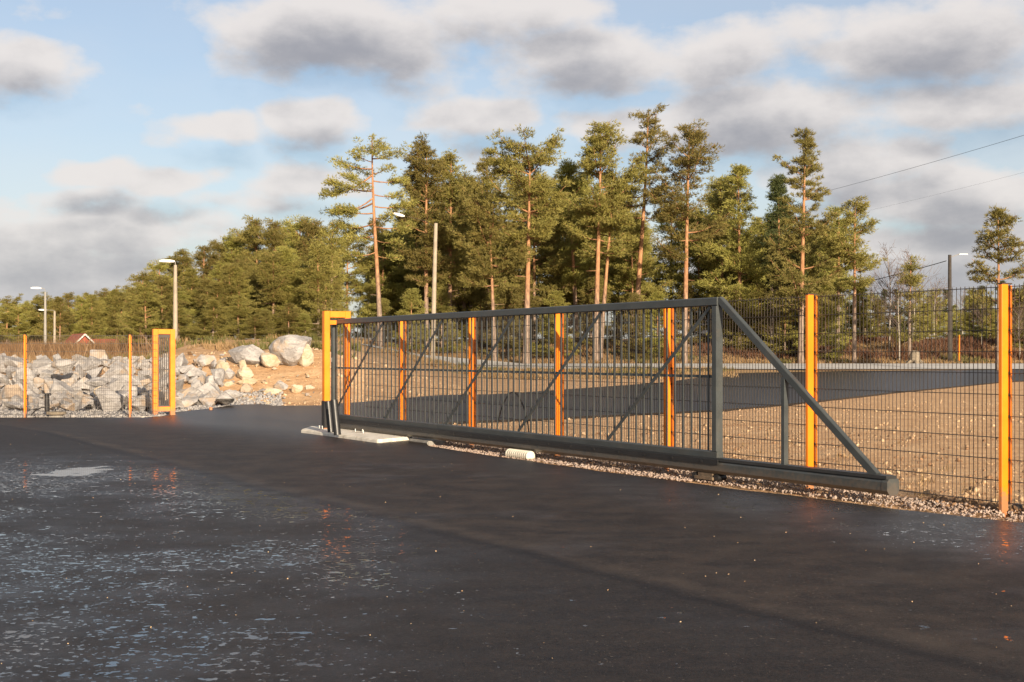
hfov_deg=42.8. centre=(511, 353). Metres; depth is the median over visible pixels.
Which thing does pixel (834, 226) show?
pine tree
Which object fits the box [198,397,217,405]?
rock
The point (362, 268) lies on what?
pine tree
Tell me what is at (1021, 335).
pine tree
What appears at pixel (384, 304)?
pine tree
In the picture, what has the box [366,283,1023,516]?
fence
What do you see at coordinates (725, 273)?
pine tree
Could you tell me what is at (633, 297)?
pine tree
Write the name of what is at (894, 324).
conifer tree
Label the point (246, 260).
pine tree
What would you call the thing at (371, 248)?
pine tree
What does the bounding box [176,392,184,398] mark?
rock
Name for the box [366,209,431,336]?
pine tree
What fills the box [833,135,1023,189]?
overhead wire
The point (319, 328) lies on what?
pine tree
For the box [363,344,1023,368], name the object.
gravel road
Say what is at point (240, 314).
pine tree
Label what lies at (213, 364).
rock
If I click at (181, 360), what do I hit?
rock
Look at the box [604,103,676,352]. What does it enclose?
pine tree
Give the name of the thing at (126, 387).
rock
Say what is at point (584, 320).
pine tree
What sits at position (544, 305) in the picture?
pine tree
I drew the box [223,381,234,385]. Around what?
boulder
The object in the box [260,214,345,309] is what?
pine tree
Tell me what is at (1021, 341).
pine tree
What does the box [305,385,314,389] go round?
boulder
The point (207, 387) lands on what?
rock
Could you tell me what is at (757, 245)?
pine tree
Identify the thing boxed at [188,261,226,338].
pine tree
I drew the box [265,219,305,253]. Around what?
pine tree
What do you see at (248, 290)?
pine tree
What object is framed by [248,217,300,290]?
pine tree
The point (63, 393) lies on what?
rock
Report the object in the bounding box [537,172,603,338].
pine tree
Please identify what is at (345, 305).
pine tree
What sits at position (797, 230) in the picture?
pine tree
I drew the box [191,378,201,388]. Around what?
boulder
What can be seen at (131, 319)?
pine tree
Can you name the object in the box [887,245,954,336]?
birch tree
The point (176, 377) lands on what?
rock
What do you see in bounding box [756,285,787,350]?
birch tree
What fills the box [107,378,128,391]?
rock
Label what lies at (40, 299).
pine tree
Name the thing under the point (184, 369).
rock
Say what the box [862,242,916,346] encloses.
birch tree
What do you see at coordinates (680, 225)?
pine tree
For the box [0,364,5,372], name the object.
rock
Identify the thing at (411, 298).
pine tree
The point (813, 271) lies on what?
pine tree
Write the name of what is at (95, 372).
rock
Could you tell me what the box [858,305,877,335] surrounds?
conifer tree
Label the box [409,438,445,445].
concrete pad
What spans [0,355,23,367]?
rock
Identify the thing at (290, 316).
pine tree
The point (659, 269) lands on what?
pine tree
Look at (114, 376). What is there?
rock
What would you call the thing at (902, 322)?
conifer tree
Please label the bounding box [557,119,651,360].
pine tree
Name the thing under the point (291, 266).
pine tree
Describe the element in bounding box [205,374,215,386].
rock
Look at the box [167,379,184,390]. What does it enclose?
rock
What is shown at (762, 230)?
pine tree
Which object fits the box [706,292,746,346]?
pine tree
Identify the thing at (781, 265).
pine tree
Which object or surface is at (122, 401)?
rock
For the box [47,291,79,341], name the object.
pine tree
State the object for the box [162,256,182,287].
pine tree
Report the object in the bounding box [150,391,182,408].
rock
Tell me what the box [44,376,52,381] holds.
rock
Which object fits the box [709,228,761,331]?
pine tree
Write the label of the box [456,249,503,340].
pine tree
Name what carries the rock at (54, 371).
on the ground at (316, 395)
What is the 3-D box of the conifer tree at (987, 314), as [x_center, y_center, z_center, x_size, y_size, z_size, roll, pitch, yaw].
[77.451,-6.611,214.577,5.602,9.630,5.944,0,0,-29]
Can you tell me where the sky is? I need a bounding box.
[0,0,1023,344]
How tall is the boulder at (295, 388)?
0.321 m
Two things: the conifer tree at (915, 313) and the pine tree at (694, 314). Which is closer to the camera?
the pine tree at (694, 314)
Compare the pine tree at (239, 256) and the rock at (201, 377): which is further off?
the pine tree at (239, 256)
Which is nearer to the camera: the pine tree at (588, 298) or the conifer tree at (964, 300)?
the pine tree at (588, 298)
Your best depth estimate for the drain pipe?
18.48 m
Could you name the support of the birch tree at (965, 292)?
on the ground at (316, 395)
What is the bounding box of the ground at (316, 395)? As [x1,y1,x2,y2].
[1,338,1023,522]
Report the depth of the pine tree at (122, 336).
157.71 m
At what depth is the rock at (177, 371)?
44.41 m
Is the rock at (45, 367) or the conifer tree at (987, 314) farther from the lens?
the conifer tree at (987, 314)
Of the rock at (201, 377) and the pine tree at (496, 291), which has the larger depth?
the pine tree at (496, 291)
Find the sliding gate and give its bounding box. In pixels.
[331,297,898,494]
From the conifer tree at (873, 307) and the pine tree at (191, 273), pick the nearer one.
the pine tree at (191, 273)
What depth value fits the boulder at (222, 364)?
44.94 m
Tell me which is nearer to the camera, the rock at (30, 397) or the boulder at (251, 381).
the rock at (30, 397)
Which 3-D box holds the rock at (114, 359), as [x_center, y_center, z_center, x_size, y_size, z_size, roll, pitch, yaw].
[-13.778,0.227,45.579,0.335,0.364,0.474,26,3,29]
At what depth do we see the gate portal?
24.28 m
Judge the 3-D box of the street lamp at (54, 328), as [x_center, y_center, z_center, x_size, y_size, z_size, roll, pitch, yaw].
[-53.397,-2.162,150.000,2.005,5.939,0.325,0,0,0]
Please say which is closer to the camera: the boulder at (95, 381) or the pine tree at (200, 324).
the boulder at (95, 381)
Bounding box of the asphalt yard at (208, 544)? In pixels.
[0,370,1023,681]
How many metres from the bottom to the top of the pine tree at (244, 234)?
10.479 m
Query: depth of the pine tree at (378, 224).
147.45 m
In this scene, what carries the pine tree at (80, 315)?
on the ground at (316, 395)
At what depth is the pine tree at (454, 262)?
121.33 m
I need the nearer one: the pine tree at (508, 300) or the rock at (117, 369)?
the rock at (117, 369)
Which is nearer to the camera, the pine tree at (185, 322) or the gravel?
the gravel
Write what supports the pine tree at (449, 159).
on the ground at (316, 395)
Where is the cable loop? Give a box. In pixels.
[498,392,527,426]
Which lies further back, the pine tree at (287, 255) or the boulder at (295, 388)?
the pine tree at (287, 255)
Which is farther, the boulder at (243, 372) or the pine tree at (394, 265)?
the pine tree at (394, 265)
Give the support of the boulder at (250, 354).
on the ground at (316, 395)
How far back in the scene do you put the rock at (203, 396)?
39.81 m
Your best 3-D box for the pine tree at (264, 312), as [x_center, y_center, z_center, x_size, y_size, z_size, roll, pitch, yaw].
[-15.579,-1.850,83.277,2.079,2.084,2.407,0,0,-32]
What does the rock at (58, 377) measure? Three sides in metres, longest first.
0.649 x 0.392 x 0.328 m
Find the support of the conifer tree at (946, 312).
on the ground at (316, 395)
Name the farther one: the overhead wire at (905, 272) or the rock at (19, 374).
the overhead wire at (905, 272)
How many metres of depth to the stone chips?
9.31 m
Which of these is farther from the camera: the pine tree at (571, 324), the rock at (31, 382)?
the pine tree at (571, 324)
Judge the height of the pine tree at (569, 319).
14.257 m
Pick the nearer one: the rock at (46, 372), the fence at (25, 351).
the fence at (25, 351)
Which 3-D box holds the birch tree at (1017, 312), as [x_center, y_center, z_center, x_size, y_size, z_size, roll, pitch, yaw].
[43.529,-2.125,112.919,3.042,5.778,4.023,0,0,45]
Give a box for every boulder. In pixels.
[51,358,76,372]
[80,359,93,370]
[84,377,108,386]
[132,395,151,407]
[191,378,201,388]
[195,354,216,366]
[205,391,218,404]
[215,360,229,370]
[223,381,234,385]
[225,368,234,378]
[225,389,240,398]
[228,344,264,364]
[237,366,253,379]
[237,378,257,385]
[239,360,246,367]
[240,383,252,392]
[260,353,280,367]
[262,388,281,393]
[269,335,311,365]
[274,381,287,389]
[291,384,302,392]
[297,344,313,366]
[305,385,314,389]
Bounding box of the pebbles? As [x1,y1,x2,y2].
[176,347,1023,503]
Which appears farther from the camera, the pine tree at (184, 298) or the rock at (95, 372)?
the pine tree at (184, 298)
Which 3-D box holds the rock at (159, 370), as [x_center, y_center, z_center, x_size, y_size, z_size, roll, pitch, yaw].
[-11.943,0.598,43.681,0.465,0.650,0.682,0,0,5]
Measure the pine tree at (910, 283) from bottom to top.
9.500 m
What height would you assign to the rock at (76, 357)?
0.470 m
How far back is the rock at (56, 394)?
39.28 m
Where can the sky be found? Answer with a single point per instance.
(133, 133)
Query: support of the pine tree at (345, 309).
on the ground at (316, 395)
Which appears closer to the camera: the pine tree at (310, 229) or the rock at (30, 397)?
the rock at (30, 397)
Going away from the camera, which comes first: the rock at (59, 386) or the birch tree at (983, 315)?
the rock at (59, 386)
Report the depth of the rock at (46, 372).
42.27 m
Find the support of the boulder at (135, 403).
on the rubble
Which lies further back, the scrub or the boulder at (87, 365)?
the scrub
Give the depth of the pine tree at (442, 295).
114.05 m
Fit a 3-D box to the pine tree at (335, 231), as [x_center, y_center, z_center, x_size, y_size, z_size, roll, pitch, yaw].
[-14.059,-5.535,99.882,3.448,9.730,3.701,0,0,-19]
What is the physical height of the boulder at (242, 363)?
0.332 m
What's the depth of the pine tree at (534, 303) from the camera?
117.06 m
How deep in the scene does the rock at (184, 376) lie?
43.73 m
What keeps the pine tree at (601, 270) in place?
on the ground at (316, 395)
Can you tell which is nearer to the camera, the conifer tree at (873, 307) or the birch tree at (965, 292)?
the birch tree at (965, 292)
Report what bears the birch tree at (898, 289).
on the ground at (316, 395)
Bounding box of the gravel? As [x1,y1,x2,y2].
[417,437,1023,522]
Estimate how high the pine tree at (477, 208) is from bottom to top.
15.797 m
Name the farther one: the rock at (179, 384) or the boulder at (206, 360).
the boulder at (206, 360)
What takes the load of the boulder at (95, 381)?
on the rubble
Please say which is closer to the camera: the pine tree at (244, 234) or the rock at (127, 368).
the rock at (127, 368)
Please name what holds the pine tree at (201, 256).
on the ground at (316, 395)
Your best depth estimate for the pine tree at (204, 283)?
97.06 m
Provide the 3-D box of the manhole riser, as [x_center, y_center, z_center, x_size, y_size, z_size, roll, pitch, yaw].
[-12.021,1.375,33.750,0.983,0.718,0.500,0,0,0]
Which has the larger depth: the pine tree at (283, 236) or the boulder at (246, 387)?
the pine tree at (283, 236)
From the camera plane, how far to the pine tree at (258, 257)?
97.10 m
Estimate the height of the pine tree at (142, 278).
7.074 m
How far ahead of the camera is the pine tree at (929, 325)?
123.50 m
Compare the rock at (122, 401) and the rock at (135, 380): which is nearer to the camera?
the rock at (122, 401)
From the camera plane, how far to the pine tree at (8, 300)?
182.28 m
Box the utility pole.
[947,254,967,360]
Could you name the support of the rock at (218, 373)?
on the ground at (316, 395)
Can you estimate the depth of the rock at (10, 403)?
36.91 m
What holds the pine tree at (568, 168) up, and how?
on the ground at (316, 395)
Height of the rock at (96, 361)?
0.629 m
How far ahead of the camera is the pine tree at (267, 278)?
91.48 m
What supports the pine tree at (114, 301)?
on the ground at (316, 395)
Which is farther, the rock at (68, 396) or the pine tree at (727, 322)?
the pine tree at (727, 322)
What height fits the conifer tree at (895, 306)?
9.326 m
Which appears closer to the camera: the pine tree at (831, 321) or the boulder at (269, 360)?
the boulder at (269, 360)
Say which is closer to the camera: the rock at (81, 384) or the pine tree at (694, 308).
the rock at (81, 384)
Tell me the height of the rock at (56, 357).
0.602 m
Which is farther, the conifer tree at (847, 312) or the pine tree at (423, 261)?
the conifer tree at (847, 312)
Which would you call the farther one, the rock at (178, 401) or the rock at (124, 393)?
the rock at (124, 393)
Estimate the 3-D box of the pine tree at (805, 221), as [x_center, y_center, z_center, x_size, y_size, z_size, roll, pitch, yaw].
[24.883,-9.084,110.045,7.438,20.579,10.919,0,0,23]
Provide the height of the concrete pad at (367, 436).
0.185 m
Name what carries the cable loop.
on the ground at (316, 395)
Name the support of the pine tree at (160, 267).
on the ground at (316, 395)
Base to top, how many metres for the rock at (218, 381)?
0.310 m
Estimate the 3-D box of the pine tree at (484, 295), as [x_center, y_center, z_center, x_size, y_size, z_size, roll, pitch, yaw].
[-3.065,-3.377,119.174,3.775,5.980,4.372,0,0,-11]
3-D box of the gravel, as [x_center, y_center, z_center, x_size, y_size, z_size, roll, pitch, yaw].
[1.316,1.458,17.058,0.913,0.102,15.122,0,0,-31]
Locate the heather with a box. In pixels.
[693,333,1023,359]
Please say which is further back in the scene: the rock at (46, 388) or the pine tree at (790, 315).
the pine tree at (790, 315)
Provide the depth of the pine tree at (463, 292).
121.34 m
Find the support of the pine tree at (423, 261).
on the ground at (316, 395)
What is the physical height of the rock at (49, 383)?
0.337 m
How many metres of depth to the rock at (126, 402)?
36.38 m
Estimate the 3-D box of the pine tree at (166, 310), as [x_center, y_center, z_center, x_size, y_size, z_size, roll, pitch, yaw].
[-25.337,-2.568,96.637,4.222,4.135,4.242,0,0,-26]
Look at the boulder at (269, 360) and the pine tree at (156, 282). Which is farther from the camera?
the pine tree at (156, 282)
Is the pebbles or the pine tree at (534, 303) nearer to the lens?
the pebbles
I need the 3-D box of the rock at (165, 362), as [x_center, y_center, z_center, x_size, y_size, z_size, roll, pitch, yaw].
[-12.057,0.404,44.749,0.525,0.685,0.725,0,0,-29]
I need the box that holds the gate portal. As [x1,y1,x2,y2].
[319,311,363,434]
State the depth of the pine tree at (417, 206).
141.58 m
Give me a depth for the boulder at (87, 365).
40.93 m
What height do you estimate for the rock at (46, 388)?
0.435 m
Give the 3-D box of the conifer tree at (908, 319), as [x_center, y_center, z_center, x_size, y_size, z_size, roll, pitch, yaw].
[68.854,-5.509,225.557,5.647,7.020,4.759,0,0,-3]
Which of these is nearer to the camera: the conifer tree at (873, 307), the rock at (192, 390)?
the rock at (192, 390)
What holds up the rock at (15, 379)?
on the ground at (316, 395)
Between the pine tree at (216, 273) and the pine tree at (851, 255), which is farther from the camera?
the pine tree at (851, 255)
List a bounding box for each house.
[66,333,93,344]
[92,339,120,344]
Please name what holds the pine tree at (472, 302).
on the ground at (316, 395)
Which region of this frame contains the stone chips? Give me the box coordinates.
[1,434,1011,663]
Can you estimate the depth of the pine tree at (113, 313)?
167.49 m
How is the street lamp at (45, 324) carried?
on the ground at (316, 395)
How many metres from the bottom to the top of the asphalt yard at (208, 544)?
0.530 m
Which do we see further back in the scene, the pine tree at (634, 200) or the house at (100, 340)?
the house at (100, 340)
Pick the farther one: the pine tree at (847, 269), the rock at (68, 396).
the pine tree at (847, 269)
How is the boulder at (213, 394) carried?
on the rubble
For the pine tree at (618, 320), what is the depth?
142.02 m
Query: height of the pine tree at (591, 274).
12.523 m
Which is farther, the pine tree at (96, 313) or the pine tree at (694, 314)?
the pine tree at (96, 313)
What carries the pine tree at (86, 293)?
on the ground at (316, 395)
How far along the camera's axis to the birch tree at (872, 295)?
135.09 m
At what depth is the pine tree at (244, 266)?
96.98 m
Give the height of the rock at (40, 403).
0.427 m
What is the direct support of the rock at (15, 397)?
on the rubble
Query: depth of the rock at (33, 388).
40.37 m
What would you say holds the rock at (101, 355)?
on the ground at (316, 395)
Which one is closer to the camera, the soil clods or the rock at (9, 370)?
the soil clods
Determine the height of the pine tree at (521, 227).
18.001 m
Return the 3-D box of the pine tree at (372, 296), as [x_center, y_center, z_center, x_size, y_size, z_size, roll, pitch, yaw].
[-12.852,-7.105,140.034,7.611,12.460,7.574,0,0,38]
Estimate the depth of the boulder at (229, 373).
44.51 m
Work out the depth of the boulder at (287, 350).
45.77 m
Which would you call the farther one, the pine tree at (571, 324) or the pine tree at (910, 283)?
the pine tree at (571, 324)
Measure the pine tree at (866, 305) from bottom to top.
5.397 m
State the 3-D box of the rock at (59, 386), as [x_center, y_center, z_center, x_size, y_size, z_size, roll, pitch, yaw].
[-13.646,1.135,39.962,0.939,0.665,0.738,22,-36,-5]
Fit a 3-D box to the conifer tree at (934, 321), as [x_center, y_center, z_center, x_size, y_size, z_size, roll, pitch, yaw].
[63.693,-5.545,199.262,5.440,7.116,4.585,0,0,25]
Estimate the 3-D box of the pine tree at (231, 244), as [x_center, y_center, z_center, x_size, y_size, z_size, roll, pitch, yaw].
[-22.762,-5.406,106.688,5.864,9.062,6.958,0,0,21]
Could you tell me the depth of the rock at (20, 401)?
37.48 m
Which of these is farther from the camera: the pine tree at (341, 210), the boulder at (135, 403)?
the pine tree at (341, 210)
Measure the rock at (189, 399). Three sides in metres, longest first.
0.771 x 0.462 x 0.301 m
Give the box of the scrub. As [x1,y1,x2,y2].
[0,327,187,358]
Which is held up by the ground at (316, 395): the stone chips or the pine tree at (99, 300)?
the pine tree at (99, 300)
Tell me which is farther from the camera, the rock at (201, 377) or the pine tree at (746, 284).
the pine tree at (746, 284)
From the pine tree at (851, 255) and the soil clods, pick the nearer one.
the soil clods
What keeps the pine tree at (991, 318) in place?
on the ground at (316, 395)
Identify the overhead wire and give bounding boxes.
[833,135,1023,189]
[833,261,944,288]
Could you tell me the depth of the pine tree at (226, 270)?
91.87 m
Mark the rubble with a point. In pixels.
(86, 412)
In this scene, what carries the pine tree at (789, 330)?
on the ground at (316, 395)
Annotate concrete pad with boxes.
[301,426,416,442]
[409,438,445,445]
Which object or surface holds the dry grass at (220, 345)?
on the ground at (316, 395)
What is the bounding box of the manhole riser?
[31,393,65,416]
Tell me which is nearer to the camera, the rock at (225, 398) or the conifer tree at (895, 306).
the rock at (225, 398)
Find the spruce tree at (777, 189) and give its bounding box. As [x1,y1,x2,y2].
[757,173,812,327]
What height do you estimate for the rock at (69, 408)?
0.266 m
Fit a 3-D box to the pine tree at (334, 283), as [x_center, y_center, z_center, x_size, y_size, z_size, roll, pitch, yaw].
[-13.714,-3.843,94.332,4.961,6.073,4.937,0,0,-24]
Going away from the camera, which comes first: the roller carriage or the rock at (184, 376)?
the roller carriage
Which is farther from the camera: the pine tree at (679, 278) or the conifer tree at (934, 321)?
the conifer tree at (934, 321)
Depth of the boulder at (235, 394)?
41.95 m
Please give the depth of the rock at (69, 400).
37.87 m
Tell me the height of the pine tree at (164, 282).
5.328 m
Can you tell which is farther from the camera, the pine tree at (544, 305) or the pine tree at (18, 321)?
the pine tree at (18, 321)
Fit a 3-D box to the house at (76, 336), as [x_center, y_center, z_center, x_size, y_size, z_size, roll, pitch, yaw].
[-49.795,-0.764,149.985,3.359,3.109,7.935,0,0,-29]
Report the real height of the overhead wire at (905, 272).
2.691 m
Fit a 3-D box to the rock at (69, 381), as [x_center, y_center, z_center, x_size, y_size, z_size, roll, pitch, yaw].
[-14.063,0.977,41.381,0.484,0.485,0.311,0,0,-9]
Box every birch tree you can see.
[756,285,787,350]
[858,274,878,327]
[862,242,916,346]
[867,265,934,359]
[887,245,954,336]
[924,277,953,335]
[953,286,971,333]
[970,293,996,343]
[1012,302,1023,353]
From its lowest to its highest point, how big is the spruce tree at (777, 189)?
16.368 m
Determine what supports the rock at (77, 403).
on the ground at (316, 395)
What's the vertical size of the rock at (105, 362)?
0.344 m
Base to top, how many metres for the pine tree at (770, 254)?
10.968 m
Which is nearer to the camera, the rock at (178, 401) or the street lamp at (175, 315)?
the rock at (178, 401)
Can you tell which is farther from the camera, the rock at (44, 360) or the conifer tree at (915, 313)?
the conifer tree at (915, 313)
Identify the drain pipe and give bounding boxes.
[505,448,534,460]
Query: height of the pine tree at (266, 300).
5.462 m
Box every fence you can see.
[0,334,158,416]
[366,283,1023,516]
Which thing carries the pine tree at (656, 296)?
on the ground at (316, 395)
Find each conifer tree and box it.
[833,302,857,333]
[857,292,888,326]
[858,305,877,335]
[876,289,902,337]
[882,289,907,332]
[893,307,906,332]
[901,298,932,337]
[901,304,912,330]
[912,296,942,335]
[924,288,954,336]
[938,289,967,337]
[953,287,988,333]
[975,285,996,337]
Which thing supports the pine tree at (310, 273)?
on the ground at (316, 395)
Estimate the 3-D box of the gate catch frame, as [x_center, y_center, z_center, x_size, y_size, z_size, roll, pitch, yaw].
[-9.117,0.489,34.175,0.650,2.270,0.240,0,0,-31]
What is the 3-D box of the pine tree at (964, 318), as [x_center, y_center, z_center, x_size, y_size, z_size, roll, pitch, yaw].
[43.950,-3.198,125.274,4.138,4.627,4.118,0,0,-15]
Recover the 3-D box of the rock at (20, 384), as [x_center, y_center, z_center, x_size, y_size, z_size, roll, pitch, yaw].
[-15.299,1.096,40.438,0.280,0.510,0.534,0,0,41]
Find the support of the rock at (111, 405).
on the ground at (316, 395)
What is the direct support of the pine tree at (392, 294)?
on the ground at (316, 395)
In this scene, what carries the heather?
on the ground at (316, 395)
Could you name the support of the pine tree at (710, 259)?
on the ground at (316, 395)
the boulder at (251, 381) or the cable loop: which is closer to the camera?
the cable loop
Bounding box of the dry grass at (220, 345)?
[9,332,1023,378]
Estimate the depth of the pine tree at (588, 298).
117.18 m
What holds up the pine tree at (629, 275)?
on the ground at (316, 395)
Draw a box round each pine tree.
[0,293,28,344]
[0,301,34,341]
[0,306,11,342]
[8,301,48,342]
[14,297,49,344]
[27,292,69,337]
[35,296,74,342]
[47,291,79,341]
[62,294,108,340]
[76,292,95,330]
[78,294,112,338]
[89,296,113,336]
[92,285,129,332]
[99,288,125,340]
[105,293,126,335]
[113,281,171,342]
[114,270,155,342]
[117,282,144,339]
[121,276,172,340]
[124,259,173,314]
[138,275,193,338]
[147,296,196,338]
[161,308,208,340]
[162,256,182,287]
[167,290,199,328]
[169,248,197,312]
[173,267,203,328]
[178,240,222,319]
[183,281,246,335]
[184,315,221,338]
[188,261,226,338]
[191,278,219,334]
[192,299,236,337]
[196,238,234,281]
[200,262,261,336]
[205,233,251,338]
[216,256,253,293]
[216,266,255,334]
[220,294,262,339]
[224,260,263,329]
[226,253,256,339]
[227,229,259,267]
[229,214,270,290]
[229,250,304,329]
[237,314,280,338]
[247,249,294,314]
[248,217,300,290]
[249,309,280,337]
[251,245,316,335]
[254,288,300,332]
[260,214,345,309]
[263,259,320,332]
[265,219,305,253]
[272,302,309,335]
[280,241,360,334]
[287,313,321,338]
[291,216,346,310]
[295,222,355,324]
[298,262,355,335]
[307,317,339,337]
[310,218,349,309]
[318,133,420,346]
[335,297,353,338]
[337,229,379,310]
[350,218,388,296]
[351,245,380,338]
[356,230,414,326]
[356,232,393,338]
[358,245,402,337]
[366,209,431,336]
[367,298,398,342]
[386,214,445,337]
[386,288,430,351]
[387,132,453,348]
[389,181,431,340]
[416,147,482,348]
[417,189,483,342]
[417,279,467,353]
[423,170,513,341]
[443,181,537,360]
[443,224,523,333]
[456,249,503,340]
[458,227,513,342]
[458,285,498,346]
[468,148,508,338]
[480,284,523,357]
[481,123,575,363]
[490,241,530,338]
[499,176,582,341]
[501,169,570,336]
[504,273,545,346]
[509,196,580,335]
[529,288,581,356]
[531,236,581,325]
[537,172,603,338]
[537,234,582,334]
[543,157,596,343]
[553,229,611,340]
[555,197,620,340]
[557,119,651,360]
[568,274,625,345]
[580,164,639,359]
[586,233,613,303]
[594,214,658,340]
[600,214,667,296]
[602,184,657,340]
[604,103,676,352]
[604,210,664,336]
[606,233,676,335]
[616,292,660,359]
[632,291,681,357]
[639,118,733,362]
[644,195,693,297]
[657,208,734,342]
[662,281,711,344]
[671,215,724,296]
[676,245,727,336]
[688,175,750,324]
[694,163,776,350]
[701,178,746,252]
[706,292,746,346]
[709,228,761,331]
[711,243,750,330]
[723,277,778,349]
[723,281,783,349]
[742,229,774,322]
[748,220,763,323]
[750,212,793,255]
[750,260,796,338]
[755,241,800,290]
[761,126,850,362]
[763,294,817,353]
[774,283,805,345]
[784,218,817,260]
[792,274,851,359]
[795,228,841,332]
[804,205,856,351]
[805,236,848,324]
[805,277,850,343]
[814,195,887,362]
[817,215,878,309]
[840,288,880,337]
[865,298,895,336]
[887,255,932,356]
[903,303,943,339]
[953,298,991,339]
[964,205,1023,369]
[971,303,996,338]
[1012,281,1023,347]
[1012,288,1023,344]
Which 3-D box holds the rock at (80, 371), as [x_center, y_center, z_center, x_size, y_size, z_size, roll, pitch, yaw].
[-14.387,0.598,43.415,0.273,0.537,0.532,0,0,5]
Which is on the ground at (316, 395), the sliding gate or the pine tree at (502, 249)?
the pine tree at (502, 249)
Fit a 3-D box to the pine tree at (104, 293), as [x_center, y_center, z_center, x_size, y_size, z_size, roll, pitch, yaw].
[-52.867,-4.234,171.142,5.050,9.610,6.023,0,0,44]
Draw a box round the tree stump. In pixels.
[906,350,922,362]
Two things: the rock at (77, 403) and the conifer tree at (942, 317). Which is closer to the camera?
the rock at (77, 403)
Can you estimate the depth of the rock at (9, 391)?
38.48 m
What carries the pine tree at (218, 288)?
on the ground at (316, 395)
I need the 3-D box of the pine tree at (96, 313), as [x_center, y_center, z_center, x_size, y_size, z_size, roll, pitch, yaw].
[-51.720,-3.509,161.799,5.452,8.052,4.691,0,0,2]
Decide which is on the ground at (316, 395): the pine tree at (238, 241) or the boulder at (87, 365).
the pine tree at (238, 241)
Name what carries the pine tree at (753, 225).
on the ground at (316, 395)
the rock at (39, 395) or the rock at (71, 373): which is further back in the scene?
the rock at (71, 373)
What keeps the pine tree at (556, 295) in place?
on the ground at (316, 395)
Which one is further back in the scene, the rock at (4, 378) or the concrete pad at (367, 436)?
the rock at (4, 378)
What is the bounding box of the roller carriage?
[692,472,726,480]
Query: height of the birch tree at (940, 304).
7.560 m
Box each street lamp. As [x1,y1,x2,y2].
[31,287,46,341]
[39,309,55,342]
[159,260,177,340]
[394,213,437,357]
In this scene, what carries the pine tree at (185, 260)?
on the ground at (316, 395)
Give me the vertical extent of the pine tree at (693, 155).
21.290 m
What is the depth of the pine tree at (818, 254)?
135.16 m
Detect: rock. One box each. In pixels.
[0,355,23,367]
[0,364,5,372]
[0,373,9,383]
[0,400,4,410]
[1,384,23,398]
[3,401,23,409]
[5,366,19,377]
[10,395,21,401]
[11,376,21,384]
[14,381,23,391]
[15,367,35,383]
[18,398,29,405]
[22,379,33,386]
[23,383,40,393]
[27,388,36,394]
[27,394,40,402]
[31,355,54,368]
[32,364,53,373]
[32,399,39,404]
[33,377,44,387]
[34,394,43,397]
[37,400,50,410]
[39,369,53,377]
[43,383,50,394]
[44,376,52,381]
[47,381,52,388]
[49,379,74,394]
[51,369,59,374]
[52,354,60,360]
[52,374,69,380]
[52,392,61,399]
[57,390,73,399]
[59,399,72,403]
[60,403,74,410]
[61,377,75,385]
[63,394,75,401]
[66,371,79,380]
[66,399,81,410]
[71,377,89,389]
[72,354,87,360]
[72,390,88,400]
[74,359,84,366]
[75,364,85,377]
[78,396,93,409]
[86,367,102,378]
[86,400,97,408]
[87,356,101,365]
[90,349,108,365]
[95,383,121,411]
[101,358,109,367]
[101,363,127,383]
[107,374,119,383]
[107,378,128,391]
[111,356,122,363]
[115,391,128,396]
[116,361,135,374]
[117,393,125,409]
[119,374,140,385]
[120,385,140,395]
[124,395,144,410]
[127,356,138,363]
[138,370,150,377]
[148,362,163,378]
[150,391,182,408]
[159,356,167,368]
[159,372,177,385]
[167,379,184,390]
[175,353,188,367]
[175,368,179,375]
[175,387,202,397]
[176,364,194,373]
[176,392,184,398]
[178,374,189,383]
[182,392,198,407]
[184,367,206,378]
[188,376,197,382]
[196,394,211,404]
[197,374,205,384]
[197,382,220,394]
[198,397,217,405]
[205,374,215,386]
[210,359,216,368]
[211,368,224,381]
[215,378,223,386]
[215,391,233,404]
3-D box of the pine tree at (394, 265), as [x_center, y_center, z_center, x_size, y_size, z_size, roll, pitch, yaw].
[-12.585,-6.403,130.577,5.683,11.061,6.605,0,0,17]
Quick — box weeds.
[534,421,1023,507]
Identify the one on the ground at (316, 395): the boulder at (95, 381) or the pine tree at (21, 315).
the pine tree at (21, 315)
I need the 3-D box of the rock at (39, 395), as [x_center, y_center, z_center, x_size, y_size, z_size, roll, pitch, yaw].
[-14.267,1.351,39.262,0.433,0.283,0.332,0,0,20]
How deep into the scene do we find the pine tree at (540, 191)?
107.34 m
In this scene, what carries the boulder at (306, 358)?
on the ground at (316, 395)
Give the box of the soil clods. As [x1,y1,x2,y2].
[487,422,1023,515]
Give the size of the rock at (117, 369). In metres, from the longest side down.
0.939 x 0.552 x 0.533 m
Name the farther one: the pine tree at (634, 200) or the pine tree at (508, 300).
the pine tree at (634, 200)
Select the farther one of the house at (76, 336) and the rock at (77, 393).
the house at (76, 336)
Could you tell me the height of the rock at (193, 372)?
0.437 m
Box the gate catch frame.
[152,329,174,414]
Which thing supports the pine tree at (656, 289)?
on the ground at (316, 395)
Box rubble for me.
[0,378,283,417]
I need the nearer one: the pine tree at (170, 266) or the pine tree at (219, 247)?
the pine tree at (219, 247)
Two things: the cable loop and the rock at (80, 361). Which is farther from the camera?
the rock at (80, 361)
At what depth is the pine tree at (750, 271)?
116.35 m
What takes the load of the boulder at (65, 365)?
on the rock at (81, 384)

